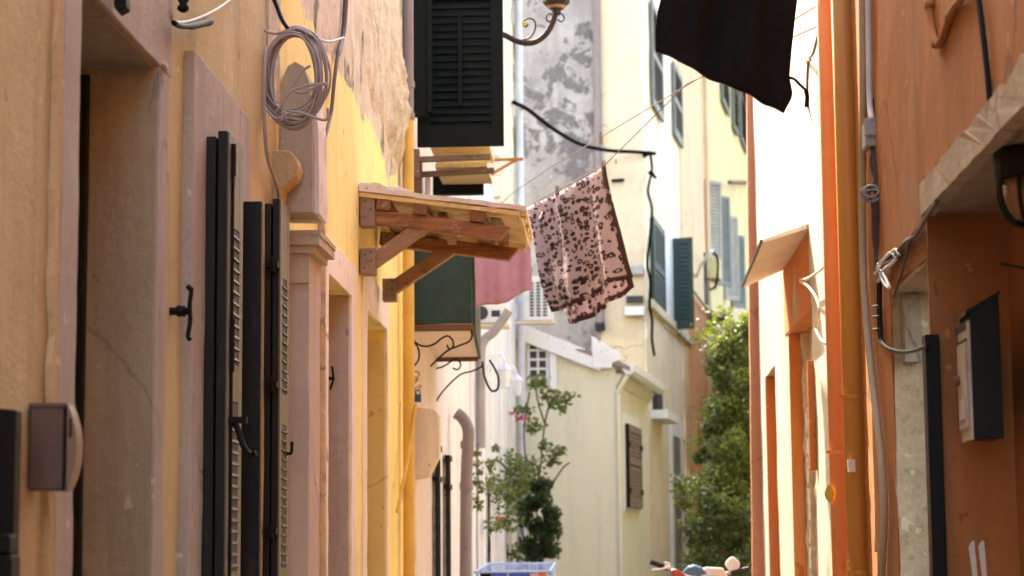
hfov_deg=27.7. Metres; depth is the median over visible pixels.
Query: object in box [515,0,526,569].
drainpipe
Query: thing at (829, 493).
dry leaf
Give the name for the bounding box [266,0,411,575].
yellow house
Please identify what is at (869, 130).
junction box
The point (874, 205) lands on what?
cable tangle
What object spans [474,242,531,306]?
pink towel
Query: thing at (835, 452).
drainpipe
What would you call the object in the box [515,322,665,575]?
cream cottage
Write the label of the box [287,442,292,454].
wire hook
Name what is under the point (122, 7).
lamp foot
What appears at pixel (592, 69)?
tall house
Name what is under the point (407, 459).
painted cable
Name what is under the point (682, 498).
flowering bush
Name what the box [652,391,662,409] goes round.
window
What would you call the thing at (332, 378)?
door hook
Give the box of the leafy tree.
[682,304,751,541]
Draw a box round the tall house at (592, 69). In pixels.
[513,0,708,575]
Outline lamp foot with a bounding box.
[114,0,129,15]
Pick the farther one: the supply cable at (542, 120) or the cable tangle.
the supply cable at (542, 120)
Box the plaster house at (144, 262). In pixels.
[0,0,289,575]
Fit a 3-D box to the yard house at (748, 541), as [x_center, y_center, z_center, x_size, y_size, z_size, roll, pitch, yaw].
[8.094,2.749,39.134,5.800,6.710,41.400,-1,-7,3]
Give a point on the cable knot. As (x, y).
(864, 195)
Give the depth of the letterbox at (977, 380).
5.83 m
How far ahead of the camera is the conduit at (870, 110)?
7.40 m
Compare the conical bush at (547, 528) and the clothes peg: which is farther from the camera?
the conical bush at (547, 528)
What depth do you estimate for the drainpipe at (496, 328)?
20.46 m
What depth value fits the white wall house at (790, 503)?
13.61 m
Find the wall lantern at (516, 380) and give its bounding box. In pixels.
[510,365,523,395]
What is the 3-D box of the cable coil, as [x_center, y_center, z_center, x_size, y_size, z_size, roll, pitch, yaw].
[-0.833,-0.813,7.967,0.283,0.420,0.121,-1,-7,3]
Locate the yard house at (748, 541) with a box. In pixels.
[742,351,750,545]
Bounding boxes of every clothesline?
[502,5,816,202]
[527,26,816,206]
[527,210,542,221]
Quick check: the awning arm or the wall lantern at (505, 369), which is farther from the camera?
the wall lantern at (505, 369)
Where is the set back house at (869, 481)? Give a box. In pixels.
[851,0,876,575]
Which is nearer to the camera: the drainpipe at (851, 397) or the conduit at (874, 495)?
the conduit at (874, 495)
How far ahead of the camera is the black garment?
9.48 m
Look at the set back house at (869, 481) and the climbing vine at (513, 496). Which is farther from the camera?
the climbing vine at (513, 496)
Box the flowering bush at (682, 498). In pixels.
[668,470,697,571]
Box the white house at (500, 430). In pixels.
[469,0,516,575]
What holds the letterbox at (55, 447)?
attached to the plaster house at (144, 262)
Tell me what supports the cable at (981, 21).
attached to the orange house at (946, 130)
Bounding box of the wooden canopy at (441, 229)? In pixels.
[358,183,533,302]
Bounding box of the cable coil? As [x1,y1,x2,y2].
[262,25,331,130]
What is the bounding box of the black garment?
[656,0,808,112]
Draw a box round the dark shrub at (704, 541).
[676,479,751,575]
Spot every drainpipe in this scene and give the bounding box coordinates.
[402,0,414,575]
[453,408,473,575]
[475,308,511,569]
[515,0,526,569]
[816,0,846,575]
[831,0,867,575]
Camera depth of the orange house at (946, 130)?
6.17 m
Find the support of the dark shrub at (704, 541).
on the ground
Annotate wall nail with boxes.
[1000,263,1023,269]
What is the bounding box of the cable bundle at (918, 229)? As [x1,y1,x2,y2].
[877,199,939,275]
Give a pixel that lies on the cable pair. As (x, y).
(879, 317)
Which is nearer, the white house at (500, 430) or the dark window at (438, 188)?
the dark window at (438, 188)
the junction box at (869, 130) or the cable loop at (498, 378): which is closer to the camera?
the junction box at (869, 130)
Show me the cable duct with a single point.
(10, 443)
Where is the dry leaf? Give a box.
[824,485,833,502]
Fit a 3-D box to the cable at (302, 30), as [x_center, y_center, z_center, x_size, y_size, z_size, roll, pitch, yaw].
[-0.854,-1.092,9.021,0.273,0.519,2.076,-1,-7,3]
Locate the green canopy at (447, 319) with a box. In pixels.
[414,237,482,400]
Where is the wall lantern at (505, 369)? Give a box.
[486,352,512,387]
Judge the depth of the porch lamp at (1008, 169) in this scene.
5.18 m
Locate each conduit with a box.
[317,224,325,575]
[859,0,887,575]
[865,0,874,119]
[866,245,875,551]
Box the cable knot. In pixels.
[860,184,879,202]
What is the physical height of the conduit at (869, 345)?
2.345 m
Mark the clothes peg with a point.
(600, 138)
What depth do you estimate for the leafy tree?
23.21 m
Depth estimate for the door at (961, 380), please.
5.89 m
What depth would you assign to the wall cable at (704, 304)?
43.09 m
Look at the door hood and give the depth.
12.88 m
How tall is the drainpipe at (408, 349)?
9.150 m
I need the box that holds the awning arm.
[491,158,522,175]
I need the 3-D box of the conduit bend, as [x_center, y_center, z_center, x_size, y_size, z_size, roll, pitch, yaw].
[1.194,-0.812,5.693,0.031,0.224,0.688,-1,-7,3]
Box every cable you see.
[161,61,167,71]
[262,47,280,199]
[264,27,344,42]
[272,0,289,28]
[325,0,347,139]
[395,404,416,512]
[511,100,655,154]
[642,150,656,355]
[694,289,741,316]
[799,266,825,344]
[806,35,819,140]
[892,236,911,298]
[975,0,991,100]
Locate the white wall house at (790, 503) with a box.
[746,0,831,575]
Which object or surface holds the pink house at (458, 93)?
on the ground
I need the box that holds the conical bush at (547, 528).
[516,475,563,569]
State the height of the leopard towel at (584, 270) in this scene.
0.973 m
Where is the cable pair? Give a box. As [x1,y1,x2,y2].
[872,276,929,353]
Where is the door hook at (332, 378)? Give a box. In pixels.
[329,366,334,389]
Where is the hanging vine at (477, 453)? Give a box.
[472,444,483,518]
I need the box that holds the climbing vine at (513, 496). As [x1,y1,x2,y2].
[479,373,581,569]
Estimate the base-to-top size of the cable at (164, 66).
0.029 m
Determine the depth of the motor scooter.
15.75 m
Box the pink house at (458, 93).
[413,0,503,575]
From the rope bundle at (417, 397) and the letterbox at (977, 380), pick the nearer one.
the letterbox at (977, 380)
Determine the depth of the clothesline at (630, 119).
14.02 m
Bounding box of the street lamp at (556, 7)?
[503,0,569,45]
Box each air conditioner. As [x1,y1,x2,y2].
[481,303,510,329]
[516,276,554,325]
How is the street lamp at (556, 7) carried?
attached to the pink house at (458, 93)
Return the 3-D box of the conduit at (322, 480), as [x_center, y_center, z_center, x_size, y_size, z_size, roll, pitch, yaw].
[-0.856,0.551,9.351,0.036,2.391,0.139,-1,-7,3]
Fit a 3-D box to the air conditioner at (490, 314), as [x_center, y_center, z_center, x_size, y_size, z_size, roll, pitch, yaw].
[-0.225,0.284,20.910,0.410,0.240,0.307,-1,-7,3]
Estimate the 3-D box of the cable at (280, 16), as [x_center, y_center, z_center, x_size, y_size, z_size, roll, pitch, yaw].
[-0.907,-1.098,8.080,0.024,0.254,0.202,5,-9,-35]
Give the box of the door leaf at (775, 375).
[774,375,780,575]
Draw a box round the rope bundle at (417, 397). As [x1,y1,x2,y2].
[414,371,421,401]
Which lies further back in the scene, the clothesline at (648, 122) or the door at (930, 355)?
the clothesline at (648, 122)
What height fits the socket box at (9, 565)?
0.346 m
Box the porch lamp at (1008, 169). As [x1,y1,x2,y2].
[993,145,1023,227]
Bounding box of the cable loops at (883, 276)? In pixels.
[874,248,900,289]
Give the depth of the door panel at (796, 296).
13.00 m
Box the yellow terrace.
[677,62,748,575]
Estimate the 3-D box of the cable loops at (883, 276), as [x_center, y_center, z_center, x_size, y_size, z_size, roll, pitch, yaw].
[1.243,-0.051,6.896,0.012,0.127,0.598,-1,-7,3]
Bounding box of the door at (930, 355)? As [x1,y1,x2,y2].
[922,334,946,575]
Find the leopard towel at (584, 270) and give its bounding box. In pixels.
[527,166,633,323]
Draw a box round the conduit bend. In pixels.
[924,0,965,48]
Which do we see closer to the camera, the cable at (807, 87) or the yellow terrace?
the cable at (807, 87)
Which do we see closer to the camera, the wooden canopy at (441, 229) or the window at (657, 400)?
the wooden canopy at (441, 229)
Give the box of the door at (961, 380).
[953,342,969,430]
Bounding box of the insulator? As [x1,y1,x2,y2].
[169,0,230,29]
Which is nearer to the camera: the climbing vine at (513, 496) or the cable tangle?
the cable tangle
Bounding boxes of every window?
[433,177,483,195]
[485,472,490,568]
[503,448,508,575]
[527,344,549,388]
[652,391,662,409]
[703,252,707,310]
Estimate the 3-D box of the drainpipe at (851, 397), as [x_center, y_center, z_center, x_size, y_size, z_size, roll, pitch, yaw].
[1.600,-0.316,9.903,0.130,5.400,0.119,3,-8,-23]
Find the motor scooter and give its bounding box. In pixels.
[650,557,748,575]
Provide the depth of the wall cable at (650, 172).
35.19 m
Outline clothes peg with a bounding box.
[599,132,602,144]
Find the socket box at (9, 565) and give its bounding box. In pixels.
[0,534,19,575]
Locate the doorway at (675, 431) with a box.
[668,420,685,568]
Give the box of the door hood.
[741,224,808,286]
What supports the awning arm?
attached to the pink house at (458, 93)
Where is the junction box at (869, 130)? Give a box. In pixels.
[862,99,876,150]
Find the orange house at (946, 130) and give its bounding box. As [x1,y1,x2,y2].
[866,0,1023,575]
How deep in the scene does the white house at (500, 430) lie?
25.18 m
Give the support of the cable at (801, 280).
attached to the white wall house at (790, 503)
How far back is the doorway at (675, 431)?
38.09 m
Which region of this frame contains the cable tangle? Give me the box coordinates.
[867,147,878,270]
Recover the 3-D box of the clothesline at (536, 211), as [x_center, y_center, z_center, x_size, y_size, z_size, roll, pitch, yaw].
[-0.208,-0.522,14.808,0.887,0.671,2.606,-1,-7,3]
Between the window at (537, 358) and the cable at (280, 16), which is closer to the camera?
the cable at (280, 16)
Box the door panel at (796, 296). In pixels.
[783,232,809,335]
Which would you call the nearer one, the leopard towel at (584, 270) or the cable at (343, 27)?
the cable at (343, 27)
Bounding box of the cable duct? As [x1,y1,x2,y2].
[0,408,21,554]
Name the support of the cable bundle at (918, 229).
attached to the orange house at (946, 130)
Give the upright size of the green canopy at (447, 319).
1.041 m
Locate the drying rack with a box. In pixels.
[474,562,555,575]
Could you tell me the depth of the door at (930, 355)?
6.11 m
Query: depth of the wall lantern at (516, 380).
26.03 m
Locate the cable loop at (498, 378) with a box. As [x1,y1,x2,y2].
[481,359,499,391]
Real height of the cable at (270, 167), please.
0.591 m
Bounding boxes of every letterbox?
[28,403,82,491]
[953,290,1003,442]

